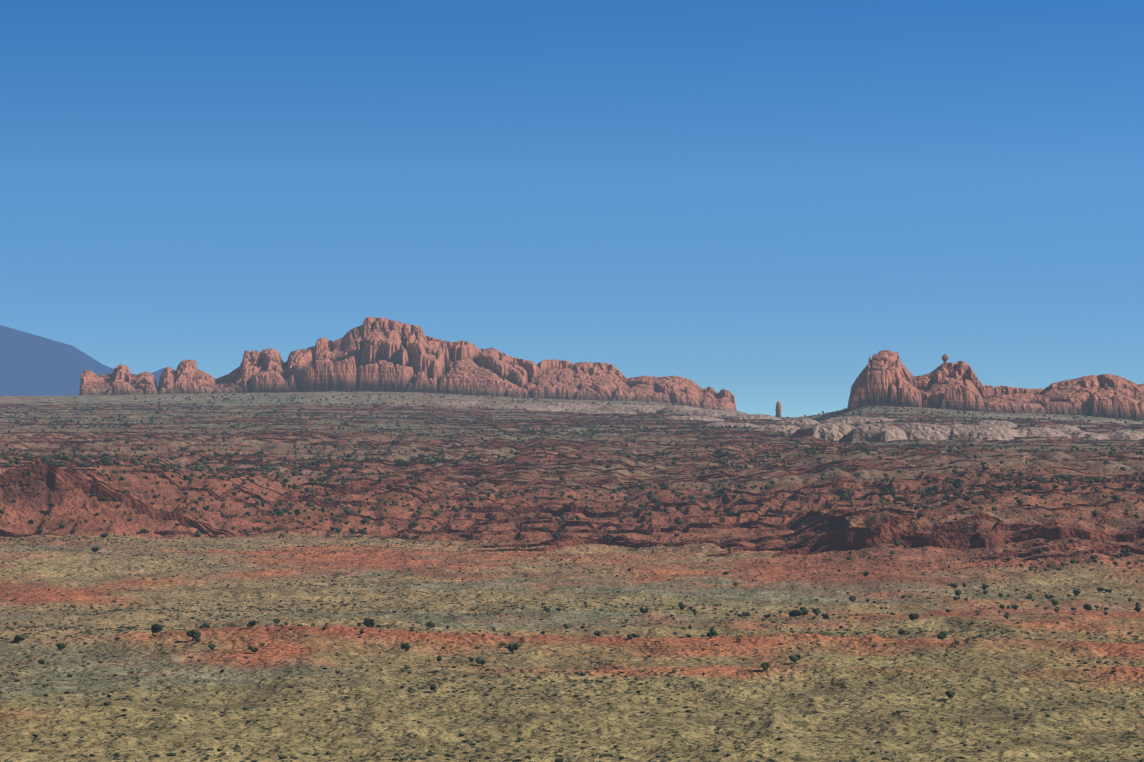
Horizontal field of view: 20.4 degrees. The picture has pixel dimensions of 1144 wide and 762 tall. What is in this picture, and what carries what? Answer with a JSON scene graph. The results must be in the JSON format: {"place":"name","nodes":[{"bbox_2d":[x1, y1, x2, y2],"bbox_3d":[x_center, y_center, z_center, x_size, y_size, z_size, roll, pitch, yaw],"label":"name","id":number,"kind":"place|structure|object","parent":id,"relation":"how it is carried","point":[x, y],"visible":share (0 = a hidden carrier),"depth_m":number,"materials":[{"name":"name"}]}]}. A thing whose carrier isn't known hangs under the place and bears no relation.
{"place":"outdoors","nodes":[
{"label":"outdoors","id":0,"kind":"place"},
{"bbox_2d":[0,391,1143,761],"bbox_3d":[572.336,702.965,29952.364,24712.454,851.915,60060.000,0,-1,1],"label":"desert ground","id":1,"kind":"structure","parent":0,"point":[622,719],"depth_m":1433.38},
{"bbox_2d":[0,325,164,395],"bbox_3d":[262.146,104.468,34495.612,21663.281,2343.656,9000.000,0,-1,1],"label":"la sal mountains","id":2,"kind":"structure","parent":1,"relation":"on","point":[32,365],"depth_m":34193.41,"materials":[{"name":"blue stone"}]},
{"bbox_2d":[78,317,736,410],"bbox_3d":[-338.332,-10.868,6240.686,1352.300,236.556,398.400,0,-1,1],"label":"rock formation","id":3,"kind":"object","parent":1,"relation":"on","point":[373,354],"visible":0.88,"depth_m":6136.29,"materials":[{"name":"red stone"}]},
{"bbox_2d":[0,402,1143,560],"bbox_3d":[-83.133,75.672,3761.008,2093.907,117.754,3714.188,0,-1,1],"label":"rock ledges","id":4,"kind":"object","parent":1,"relation":"on","point":[945,534],"visible":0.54,"depth_m":2799.64,"materials":[{"name":"brown stone"}]},
{"bbox_2d":[0,392,1143,699],"bbox_3d":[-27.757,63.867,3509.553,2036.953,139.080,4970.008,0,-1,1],"label":"shrubs","id":5,"kind":"object","parent":1,"relation":"on","point":[192,634],"visible":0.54,"depth_m":2656.21,"materials":[{"name":"green plant"}]},
{"bbox_2d":[0,407,1143,761],"bbox_3d":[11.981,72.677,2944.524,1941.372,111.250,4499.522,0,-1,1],"label":"sagebrush scrub","id":6,"kind":"object","parent":1,"relation":"on","point":[430,753],"visible":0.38,"depth_m":1534.91,"materials":[{"name":"green plant"}]},
{"bbox_2d":[373,398,1143,441],"bbox_3d":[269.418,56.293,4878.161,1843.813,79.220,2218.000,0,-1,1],"label":"slickrock domes","id":7,"kind":"structure","parent":1,"relation":"on","point":[836,428],"depth_m":3973.40,"materials":[{"name":"beige stone"}]},
{"bbox_2d":[775,401,780,416],"bbox_3d":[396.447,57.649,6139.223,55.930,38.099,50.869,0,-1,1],"label":"rock pillar","id":8,"kind":"structure","parent":1,"relation":"on","point":[778,408],"depth_m":6132.92,"materials":[{"name":"red stone"}]},
{"bbox_2d":[845,350,1143,420],"bbox_3d":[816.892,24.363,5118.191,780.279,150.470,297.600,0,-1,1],"label":"rock buttes","id":9,"kind":"object","parent":1,"relation":"on","point":[885,378],"visible":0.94,"depth_m":5014.72,"materials":[{"name":"red stone"}]},
{"bbox_2d":[942,354,948,364],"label":"balanced rock","id":10,"kind":"object","parent":9,"relation":"on","point":[945,357],"visible":0.9,"depth_m":5170.48,"materials":[{"name":"red stone"}]},
{"bbox_2d":[0,0,1143,416],"label":"sky","id":11,"kind":"structure","parent":0,"point":[758,201],"materials":[{"name":"blue"}]}
]}

